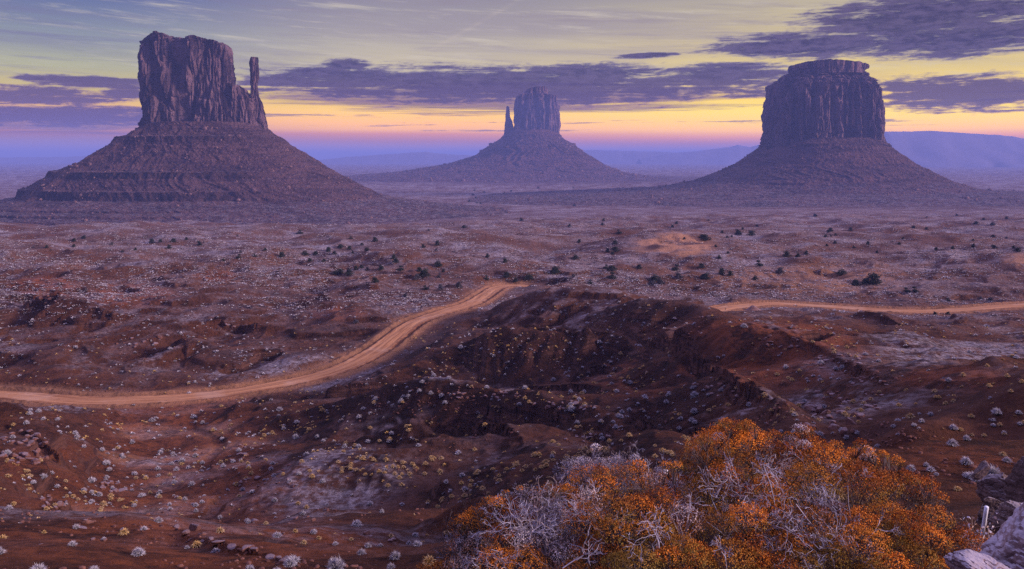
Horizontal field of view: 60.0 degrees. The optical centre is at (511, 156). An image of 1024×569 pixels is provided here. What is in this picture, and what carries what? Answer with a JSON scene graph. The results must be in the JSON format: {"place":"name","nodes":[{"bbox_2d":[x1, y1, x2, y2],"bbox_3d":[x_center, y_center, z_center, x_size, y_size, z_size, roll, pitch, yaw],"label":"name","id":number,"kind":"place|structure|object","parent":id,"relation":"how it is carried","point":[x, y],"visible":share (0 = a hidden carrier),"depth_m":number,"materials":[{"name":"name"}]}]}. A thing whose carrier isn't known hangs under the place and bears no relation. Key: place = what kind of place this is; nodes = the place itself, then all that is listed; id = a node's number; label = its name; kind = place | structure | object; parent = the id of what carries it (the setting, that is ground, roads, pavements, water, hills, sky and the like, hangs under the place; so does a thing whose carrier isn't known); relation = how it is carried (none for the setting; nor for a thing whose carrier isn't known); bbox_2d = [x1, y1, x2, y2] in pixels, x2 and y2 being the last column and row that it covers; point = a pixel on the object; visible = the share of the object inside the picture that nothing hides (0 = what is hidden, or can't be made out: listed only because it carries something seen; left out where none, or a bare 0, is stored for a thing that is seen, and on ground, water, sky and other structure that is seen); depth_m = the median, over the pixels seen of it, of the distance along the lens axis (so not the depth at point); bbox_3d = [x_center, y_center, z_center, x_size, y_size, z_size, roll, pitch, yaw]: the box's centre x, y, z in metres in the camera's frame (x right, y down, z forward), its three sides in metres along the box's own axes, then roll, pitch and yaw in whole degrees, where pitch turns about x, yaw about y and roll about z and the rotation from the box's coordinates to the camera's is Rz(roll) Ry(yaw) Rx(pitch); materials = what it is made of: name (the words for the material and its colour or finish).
{"place":"outdoors","nodes":[
{"label":"outdoors","id":0,"kind":"place"},
{"bbox_2d":[0,156,86,163],"bbox_3d":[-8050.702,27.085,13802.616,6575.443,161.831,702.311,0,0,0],"label":"mesa","id":1,"kind":"structure","parent":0,"point":[29,160],"depth_m":13712.80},
{"bbox_2d":[0,284,528,404],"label":"dirt road","id":2,"kind":"structure","parent":0,"point":[391,340],"depth_m":175.97,"materials":[{"name":"soil"}]},
{"bbox_2d":[319,152,470,163],"bbox_3d":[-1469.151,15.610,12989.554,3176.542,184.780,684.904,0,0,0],"label":"mesa","id":3,"kind":"structure","parent":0,"point":[420,158],"depth_m":12912.77,"materials":[{"name":"stone"}]},
{"bbox_2d":[0,158,1023,568],"bbox_3d":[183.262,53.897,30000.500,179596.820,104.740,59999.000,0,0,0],"label":"desert ground","id":4,"kind":"structure","parent":0,"point":[92,368],"depth_m":165.06,"materials":[{"name":"soil"}]},
{"bbox_2d":[9,453,18,457],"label":"boulder","id":5,"kind":"object","parent":4,"relation":"on","point":[13,455],"visible":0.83,"depth_m":83.22,"materials":[{"name":"red stone"}]},
{"bbox_2d":[30,458,40,462],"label":"boulder","id":6,"kind":"object","parent":4,"relation":"on","point":[36,460],"visible":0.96,"depth_m":82.02,"materials":[{"name":"red stone"}]},
{"bbox_2d":[32,450,39,457],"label":"boulder","id":7,"kind":"object","parent":4,"relation":"on","point":[36,453],"visible":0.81,"depth_m":85.21,"materials":[{"name":"red stone"}]},
{"bbox_2d":[30,564,45,568],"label":"sage shrub","id":8,"kind":"object","parent":4,"relation":"on","point":[37,567],"visible":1,"depth_m":18.58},
{"bbox_2d":[56,501,63,507],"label":"boulder","id":9,"kind":"object","parent":4,"relation":"on","point":[60,504],"visible":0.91,"depth_m":68.34,"materials":[{"name":"red stone"}]},
{"bbox_2d":[68,540,77,545],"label":"sage shrub","id":10,"kind":"object","parent":4,"relation":"on","point":[72,543],"visible":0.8,"depth_m":25.08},
{"bbox_2d":[81,519,93,523],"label":"boulder","id":11,"kind":"object","parent":4,"relation":"on","point":[85,521],"visible":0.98,"depth_m":37.19,"materials":[{"name":"red stone"}]},
{"bbox_2d":[88,477,96,482],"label":"sage shrub","id":12,"kind":"object","parent":4,"relation":"on","point":[91,479],"visible":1,"depth_m":94.49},
{"bbox_2d":[102,460,110,464],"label":"sage shrub","id":13,"kind":"object","parent":4,"relation":"on","point":[106,462],"visible":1,"depth_m":105.52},
{"bbox_2d":[120,528,128,534],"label":"grass tuft","id":14,"kind":"object","parent":4,"relation":"on","point":[123,531],"visible":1,"depth_m":34.54,"materials":[{"name":"plant"}]},
{"bbox_2d":[131,547,145,555],"bbox_3d":[-10.336,10.922,24.557,0.494,0.313,0.467,0,0,39],"label":"sage shrub","id":15,"kind":"object","parent":4,"relation":"on","point":[139,551],"visible":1,"depth_m":24.54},
{"bbox_2d":[153,517,163,522],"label":"sage shrub","id":16,"kind":"object","parent":4,"relation":"on","point":[158,520],"visible":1,"depth_m":41.09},
{"bbox_2d":[182,530,190,535],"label":"boulder","id":17,"kind":"object","parent":4,"relation":"on","point":[184,532],"visible":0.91,"depth_m":35.57,"materials":[{"name":"red stone"}]},
{"bbox_2d":[189,523,200,530],"bbox_3d":[-12.918,15.159,36.150,0.564,0.427,0.404,-14,-18,25],"label":"boulder","id":18,"kind":"object","parent":4,"relation":"on","point":[194,527],"visible":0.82,"depth_m":36.05,"materials":[{"name":"red stone"}]},
{"bbox_2d":[191,540,200,547],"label":"grass tuft","id":19,"kind":"object","parent":4,"relation":"on","point":[197,544],"visible":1,"depth_m":30.54,"materials":[{"name":"plant"}]},
{"bbox_2d":[211,540,224,543],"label":"boulder","id":20,"kind":"object","parent":4,"relation":"on","point":[216,541],"visible":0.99,"depth_m":30.27,"materials":[{"name":"red stone"}]},
{"bbox_2d":[215,527,223,532],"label":"grass tuft","id":21,"kind":"object","parent":4,"relation":"on","point":[220,530],"visible":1,"depth_m":35.47,"materials":[{"name":"plant"}]},
{"bbox_2d":[227,543,236,550],"bbox_3d":[-9.165,12.780,29.032,0.310,0.110,0.453,-17,16,-38],"label":"boulder","id":22,"kind":"object","parent":4,"relation":"on","point":[230,547],"visible":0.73,"depth_m":28.99,"materials":[{"name":"red stone"}]},
{"bbox_2d":[240,545,254,551],"bbox_3d":[-8.422,12.435,28.228,0.238,0.179,0.526,5,3,36],"label":"boulder","id":23,"kind":"object","parent":4,"relation":"on","point":[244,548],"visible":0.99,"depth_m":28.11,"materials":[{"name":"red stone"}]},
{"bbox_2d":[250,547,257,551],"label":"boulder","id":24,"kind":"object","parent":4,"relation":"on","point":[252,549],"visible":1,"depth_m":27.93,"materials":[{"name":"red stone"}]},
{"bbox_2d":[250,518,258,522],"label":"boulder","id":25,"kind":"object","parent":4,"relation":"on","point":[253,520],"visible":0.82,"depth_m":75.95,"materials":[{"name":"red stone"}]},
{"bbox_2d":[0,31,516,225],"bbox_3d":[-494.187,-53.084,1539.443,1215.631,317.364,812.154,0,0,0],"label":"butte","id":26,"kind":"object","parent":4,"relation":"on","point":[202,142],"visible":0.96,"depth_m":1410.95,"materials":[{"name":"stone"}]},
{"bbox_2d":[265,554,274,558],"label":"boulder","id":27,"kind":"object","parent":4,"relation":"on","point":[270,556],"visible":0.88,"depth_m":24.42,"materials":[{"name":"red stone"}]},
{"bbox_2d":[272,532,281,537],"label":"sage shrub","id":28,"kind":"object","parent":4,"relation":"on","point":[277,535],"visible":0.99,"depth_m":33.77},
{"bbox_2d":[274,555,281,560],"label":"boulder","id":29,"kind":"object","parent":4,"relation":"on","point":[278,558],"visible":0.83,"depth_m":24.18,"materials":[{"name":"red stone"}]},
{"bbox_2d":[279,555,288,562],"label":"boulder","id":30,"kind":"object","parent":4,"relation":"on","point":[283,559],"visible":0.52,"depth_m":23.99,"materials":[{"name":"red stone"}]},
{"bbox_2d":[283,557,296,566],"bbox_3d":[-5.696,10.411,22.790,0.444,0.301,0.444,0,0,-28],"label":"sage shrub","id":31,"kind":"object","parent":4,"relation":"on","point":[291,562],"visible":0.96,"depth_m":22.76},
{"bbox_2d":[286,554,300,562],"bbox_3d":[-5.689,10.458,23.060,0.508,0.323,0.491,0,0,-8],"label":"sage shrub","id":32,"kind":"object","parent":4,"relation":"on","point":[296,559],"visible":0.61,"depth_m":23.06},
{"bbox_2d":[327,556,344,568],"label":"sage shrub","id":33,"kind":"object","parent":4,"relation":"on","point":[335,563],"visible":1,"depth_m":23.11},
{"bbox_2d":[346,269,354,274],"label":"juniper tree","id":34,"kind":"object","parent":4,"relation":"on","point":[349,271],"visible":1,"depth_m":325.92,"materials":[{"name":"green plant"}]},
{"bbox_2d":[350,520,361,526],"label":"sage shrub","id":35,"kind":"object","parent":4,"relation":"on","point":[356,523],"visible":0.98,"depth_m":50.39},
{"bbox_2d":[357,549,365,554],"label":"sage shrub","id":36,"kind":"object","parent":4,"relation":"on","point":[361,552],"visible":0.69,"depth_m":27.89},
{"bbox_2d":[386,563,395,568],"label":"sage shrub","id":37,"kind":"object","parent":4,"relation":"on","point":[390,566],"visible":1,"depth_m":23.87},
{"bbox_2d":[389,551,400,559],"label":"sage shrub","id":38,"kind":"object","parent":4,"relation":"on","point":[395,555],"visible":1,"depth_m":25.59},
{"bbox_2d":[412,274,421,279],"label":"juniper tree","id":39,"kind":"object","parent":4,"relation":"on","point":[417,277],"visible":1,"depth_m":301.70,"materials":[{"name":"green plant"}]},
{"bbox_2d":[413,540,421,546],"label":"sage shrub","id":40,"kind":"object","parent":4,"relation":"on","point":[416,543],"visible":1,"depth_m":30.91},
{"bbox_2d":[417,268,430,276],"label":"juniper tree","id":41,"kind":"object","parent":4,"relation":"on","point":[423,272],"visible":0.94,"depth_m":310.00,"materials":[{"name":"green plant"}]},
{"bbox_2d":[422,555,435,565],"bbox_3d":[-2.246,10.893,23.946,0.460,0.295,0.439,0,0,43],"label":"grass tuft","id":42,"kind":"object","parent":4,"relation":"on","point":[428,561],"visible":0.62,"depth_m":23.90,"materials":[{"name":"plant"}]},
{"bbox_2d":[434,260,441,266],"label":"juniper tree","id":43,"kind":"object","parent":4,"relation":"on","point":[437,264],"visible":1,"depth_m":342.37,"materials":[{"name":"green plant"}]},
{"bbox_2d":[454,281,461,287],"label":"juniper tree","id":44,"kind":"object","parent":4,"relation":"on","point":[458,283],"visible":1,"depth_m":281.98,"materials":[{"name":"green plant"}]},
{"bbox_2d":[345,86,662,182],"bbox_3d":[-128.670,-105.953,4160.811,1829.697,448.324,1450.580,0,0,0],"label":"butte","id":45,"kind":"object","parent":4,"relation":"on","point":[532,145],"visible":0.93,"depth_m":3910.35,"materials":[{"name":"stone"}]},
{"bbox_2d":[502,272,511,277],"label":"juniper tree","id":46,"kind":"object","parent":4,"relation":"on","point":[507,274],"visible":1,"depth_m":319.45,"materials":[{"name":"green plant"}]},
{"bbox_2d":[0,290,1016,542],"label":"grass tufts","id":47,"kind":"object","parent":4,"relation":"on","point":[458,398],"visible":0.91,"depth_m":125.32,"materials":[{"name":"plant"}]},
{"bbox_2d":[0,246,1018,545],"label":"sagebrush","id":48,"kind":"object","parent":4,"relation":"on","point":[432,372],"visible":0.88,"depth_m":160.05,"materials":[{"name":"plant"}]},
{"bbox_2d":[0,303,1019,568],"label":"rubble","id":49,"kind":"object","parent":4,"relation":"on","point":[486,439],"visible":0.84,"depth_m":71.89,"materials":[{"name":"stone"}]},
{"bbox_2d":[0,205,1023,326],"bbox_3d":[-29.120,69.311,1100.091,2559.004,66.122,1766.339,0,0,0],"label":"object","id":50,"kind":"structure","parent":4,"relation":"on","point":[517,261],"depth_m":328.71,"materials":[{"name":"plant"}]},
{"bbox_2d":[524,273,532,280],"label":"juniper tree","id":51,"kind":"object","parent":4,"relation":"on","point":[528,276],"visible":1,"depth_m":318.55,"materials":[{"name":"green plant"}]},
{"bbox_2d":[550,266,559,272],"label":"juniper tree","id":52,"kind":"object","parent":4,"relation":"on","point":[555,267],"visible":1,"depth_m":325.31,"materials":[{"name":"green plant"}]},
{"bbox_2d":[567,404,574,411],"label":"sage shrub","id":53,"kind":"object","parent":4,"relation":"on","point":[570,407],"visible":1,"depth_m":111.33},
{"bbox_2d":[416,459,732,568],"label":"flowering shrub","id":54,"kind":"object","parent":4,"relation":"on","point":[478,522],"visible":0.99,"depth_m":4.68,"materials":[{"name":"orange plant"}]},
{"bbox_2d":[607,265,616,270],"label":"juniper tree","id":55,"kind":"object","parent":4,"relation":"on","point":[611,267],"visible":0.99,"depth_m":327.48,"materials":[{"name":"green plant"}]},
{"bbox_2d":[607,271,616,278],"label":"juniper tree","id":56,"kind":"object","parent":4,"relation":"on","point":[612,276],"visible":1,"depth_m":309.91,"materials":[{"name":"green plant"}]},
{"bbox_2d":[610,246,619,251],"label":"juniper tree","id":57,"kind":"object","parent":4,"relation":"on","point":[616,249],"visible":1,"depth_m":405.75,"materials":[{"name":"green plant"}]},
{"bbox_2d":[550,434,693,568],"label":"flowering shrub","id":58,"kind":"object","parent":4,"relation":"on","point":[597,461],"visible":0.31,"depth_m":5.77,"materials":[{"name":"grey plant"}]},
{"bbox_2d":[647,280,657,284],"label":"juniper tree","id":59,"kind":"object","parent":4,"relation":"on","point":[652,282],"visible":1,"depth_m":291.89,"materials":[{"name":"grey plant"}]},
{"bbox_2d":[648,274,660,280],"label":"juniper tree","id":60,"kind":"object","parent":4,"relation":"on","point":[654,277],"visible":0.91,"depth_m":310.39,"materials":[{"name":"green plant"}]},
{"bbox_2d":[656,279,664,284],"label":"juniper tree","id":61,"kind":"object","parent":4,"relation":"on","point":[659,281],"visible":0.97,"depth_m":307.36,"materials":[{"name":"grey plant"}]},
{"bbox_2d":[674,272,682,278],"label":"juniper tree","id":62,"kind":"object","parent":4,"relation":"on","point":[678,275],"visible":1,"depth_m":312.87,"materials":[{"name":"grey plant"}]},
{"bbox_2d":[691,391,698,396],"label":"sage shrub","id":63,"kind":"object","parent":4,"relation":"on","point":[693,393],"visible":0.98,"depth_m":112.15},
{"bbox_2d":[700,272,709,278],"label":"juniper tree","id":64,"kind":"object","parent":4,"relation":"on","point":[705,276],"visible":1,"depth_m":314.53,"materials":[{"name":"green plant"}]},
{"bbox_2d":[699,234,711,240],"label":"juniper tree","id":65,"kind":"object","parent":4,"relation":"on","point":[704,237],"visible":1,"depth_m":423.45,"materials":[{"name":"green plant"}]},
{"bbox_2d":[718,268,724,274],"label":"juniper tree","id":66,"kind":"object","parent":4,"relation":"on","point":[721,272],"visible":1,"depth_m":319.48,"materials":[{"name":"green plant"}]},
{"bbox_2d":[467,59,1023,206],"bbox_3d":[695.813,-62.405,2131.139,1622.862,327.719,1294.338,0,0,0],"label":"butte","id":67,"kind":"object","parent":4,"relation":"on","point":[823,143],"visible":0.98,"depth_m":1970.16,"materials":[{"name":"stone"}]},
{"bbox_2d":[746,230,755,235],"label":"juniper tree","id":68,"kind":"object","parent":4,"relation":"on","point":[750,232],"visible":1,"depth_m":532.54,"materials":[{"name":"grey plant"}]},
{"bbox_2d":[746,305,759,310],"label":"dirt pile","id":69,"kind":"object","parent":4,"relation":"on","point":[752,308],"visible":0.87,"depth_m":248.45,"materials":[{"name":"red soil"}]},
{"bbox_2d":[775,266,784,273],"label":"juniper tree","id":70,"kind":"object","parent":4,"relation":"on","point":[779,270],"visible":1,"depth_m":325.69,"materials":[{"name":"grey plant"}]},
{"bbox_2d":[783,251,792,256],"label":"juniper tree","id":71,"kind":"object","parent":4,"relation":"on","point":[786,253],"visible":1,"depth_m":372.90,"materials":[{"name":"green plant"}]},
{"bbox_2d":[630,417,987,568],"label":"flowering shrub","id":72,"kind":"object","parent":4,"relation":"on","point":[710,460],"visible":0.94,"depth_m":4.91,"materials":[{"name":"orange plant"}]},
{"bbox_2d":[804,404,816,409],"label":"boulder","id":73,"kind":"object","parent":4,"relation":"on","point":[809,407],"visible":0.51,"depth_m":91.13,"materials":[{"name":"red stone"}]},
{"bbox_2d":[816,404,822,412],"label":"boulder","id":74,"kind":"object","parent":4,"relation":"on","point":[819,408],"visible":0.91,"depth_m":85.99,"materials":[{"name":"grey stone"}]},
{"bbox_2d":[820,410,830,415],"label":"boulder","id":75,"kind":"object","parent":4,"relation":"on","point":[825,412],"visible":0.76,"depth_m":77.89,"materials":[{"name":"red stone"}]},
{"bbox_2d":[827,424,839,429],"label":"boulder","id":76,"kind":"object","parent":4,"relation":"on","point":[832,426],"visible":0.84,"depth_m":67.98,"materials":[{"name":"red stone"}]},
{"bbox_2d":[836,268,847,275],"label":"juniper tree","id":77,"kind":"object","parent":4,"relation":"on","point":[841,272],"visible":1,"depth_m":335.08,"materials":[{"name":"grey plant"}]},
{"bbox_2d":[839,427,847,435],"bbox_3d":[24.433,20.219,65.229,0.615,0.553,0.934,0,0,44],"label":"boulder","id":78,"kind":"object","parent":4,"relation":"on","point":[843,431],"visible":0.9,"depth_m":64.97,"materials":[{"name":"grey stone"}]},
{"bbox_2d":[845,417,856,424],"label":"boulder","id":79,"kind":"object","parent":4,"relation":"on","point":[848,421],"visible":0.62,"depth_m":69.00,"materials":[{"name":"red stone"}]},
{"bbox_2d":[850,279,862,285],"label":"juniper tree","id":80,"kind":"object","parent":4,"relation":"on","point":[855,282],"visible":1,"depth_m":312.17,"materials":[{"name":"grey plant"}]},
{"bbox_2d":[856,413,864,417],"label":"boulder","id":81,"kind":"object","parent":4,"relation":"on","point":[860,415],"visible":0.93,"depth_m":73.62,"materials":[{"name":"grey stone"}]},
{"bbox_2d":[864,404,873,407],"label":"boulder","id":82,"kind":"object","parent":4,"relation":"on","point":[868,406],"visible":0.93,"depth_m":76.92,"materials":[{"name":"grey stone"}]},
{"bbox_2d":[862,273,881,284],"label":"juniper tree","id":83,"kind":"object","parent":4,"relation":"on","point":[873,276],"visible":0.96,"depth_m":312.52,"materials":[{"name":"green plant"}]},
{"bbox_2d":[905,412,914,418],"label":"grass tuft","id":84,"kind":"object","parent":4,"relation":"on","point":[909,415],"visible":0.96,"depth_m":62.88,"materials":[{"name":"plant"}]},
{"bbox_2d":[907,464,914,471],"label":"sage shrub","id":85,"kind":"object","parent":4,"relation":"on","point":[911,467],"visible":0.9,"depth_m":24.54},
{"bbox_2d":[927,466,936,471],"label":"sage shrub","id":86,"kind":"object","parent":4,"relation":"on","point":[930,469],"visible":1,"depth_m":24.44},
{"bbox_2d":[946,439,959,446],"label":"sage shrub","id":87,"kind":"object","parent":4,"relation":"on","point":[953,442],"visible":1,"depth_m":29.98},
{"bbox_2d":[949,423,957,430],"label":"sage shrub","id":88,"kind":"object","parent":4,"relation":"on","point":[953,427],"visible":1,"depth_m":57.35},
{"bbox_2d":[960,456,972,464],"bbox_3d":[12.800,8.563,25.004,0.443,0.309,0.458,0,0,22],"label":"sage shrub","id":89,"kind":"object","parent":4,"relation":"on","point":[966,461],"visible":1,"depth_m":24.95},
{"bbox_2d":[962,434,971,440],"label":"sage shrub","id":90,"kind":"object","parent":4,"relation":"on","point":[966,438],"visible":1,"depth_m":30.71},
{"bbox_2d":[965,471,972,478],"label":"sage shrub","id":91,"kind":"object","parent":4,"relation":"on","point":[969,475],"visible":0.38,"depth_m":23.66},
{"bbox_2d":[943,549,1010,568],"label":"wall stone","id":92,"kind":"object","parent":4,"relation":"on","point":[967,559],"visible":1,"depth_m":2.75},
{"bbox_2d":[958,513,999,552],"bbox_3d":[3.360,2.930,6.322,0.261,0.899,0.683,0,0,35],"label":"frosted weed","id":93,"kind":"object","parent":4,"relation":"on","point":[983,527],"visible":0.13,"depth_m":6.28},
{"bbox_2d":[971,460,990,479],"bbox_3d":[5.808,3.902,10.995,0.299,0.124,0.144,-37,9,-5],"label":"boulder","id":94,"kind":"object","parent":4,"relation":"on","point":[981,470],"visible":1,"depth_m":10.95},
{"bbox_2d":[978,506,988,549],"bbox_3d":[3.760,3.057,7.100,0.031,0.599,0.231,0,0,8],"label":"marker post","id":95,"kind":"object","parent":4,"relation":"on","point":[985,512],"visible":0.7,"depth_m":7.02,"materials":[{"name":"white plastic"}]},
{"bbox_2d":[976,497,1003,530],"bbox_3d":[4.788,3.530,8.802,0.461,0.340,0.229,0,0,-25],"label":"boulder","id":96,"kind":"object","parent":4,"relation":"on","point":[992,504],"visible":0.34,"depth_m":8.73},
{"bbox_2d":[976,473,1006,501],"bbox_3d":[5.151,3.545,9.417,0.402,0.410,0.415,0,0,33],"label":"boulder","id":97,"kind":"object","parent":4,"relation":"on","point":[991,485],"visible":0.52,"depth_m":9.34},
{"bbox_2d":[987,464,1000,474],"bbox_3d":[12.916,8.456,23.866,0.584,0.403,0.660,0,0,-12],"label":"sage shrub","id":98,"kind":"object","parent":4,"relation":"on","point":[992,470],"visible":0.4,"depth_m":23.81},
{"bbox_2d":[991,408,1002,414],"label":"sage shrub","id":99,"kind":"object","parent":4,"relation":"on","point":[995,411],"visible":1,"depth_m":58.53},
{"bbox_2d":[979,502,1023,568],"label":"rock","id":100,"kind":"object","parent":4,"relation":"on","point":[1004,544],"visible":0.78,"depth_m":3.04,"materials":[{"name":"stone"}]},
{"bbox_2d":[987,500,1020,532],"bbox_3d":[4.323,3.156,7.571,0.332,0.405,0.442,12,-8,-12],"label":"boulder","id":101,"kind":"object","parent":4,"relation":"on","point":[1005,511],"visible":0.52,"depth_m":7.59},
{"bbox_2d":[1002,457,1010,462],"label":"sage shrub","id":102,"kind":"object","parent":4,"relation":"on","point":[1007,459],"visible":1,"depth_m":25.12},
{"bbox_2d":[1004,456,1023,502],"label":"boulder","id":103,"kind":"object","parent":4,"relation":"on","point":[1014,486],"visible":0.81,"depth_m":8.20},
{"bbox_2d":[0,0,1023,157],"label":"sky","id":104,"kind":"structure","parent":0,"point":[338,78],"materials":[{"name":"purple"}]},
{"bbox_2d":[583,150,678,163],"bbox_3d":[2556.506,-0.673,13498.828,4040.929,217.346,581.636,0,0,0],"label":"mesa","id":105,"kind":"structure","parent":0,"point":[615,157],"depth_m":13441.49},
{"bbox_2d":[636,145,758,163],"bbox_3d":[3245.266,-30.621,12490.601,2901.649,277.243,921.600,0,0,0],"label":"hills","id":106,"kind":"structure","parent":0,"point":[731,155],"depth_m":12391.29,"materials":[{"name":"stone"}]},
{"bbox_2d":[828,489,844,499],"bbox_3d":[7.125,7.379,19.444,0.500,0.269,0.472,0,0,17],"label":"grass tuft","id":107,"kind":"object","parent":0,"point":[837,493],"visible":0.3,"depth_m":19.39,"materials":[{"name":"plant"}]},
{"bbox_2d":[714,302,1023,312],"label":"dirt road","id":108,"kind":"structure","parent":0,"point":[744,305],"depth_m":257.14,"materials":[{"name":"soil"}]},
{"bbox_2d":[884,131,1023,167],"bbox_3d":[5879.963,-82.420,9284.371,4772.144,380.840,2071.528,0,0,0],"label":"mountains","id":109,"kind":"structure","parent":0,"point":[936,149],"depth_m":9039.28,"materials":[{"name":"stone"}]}
]}

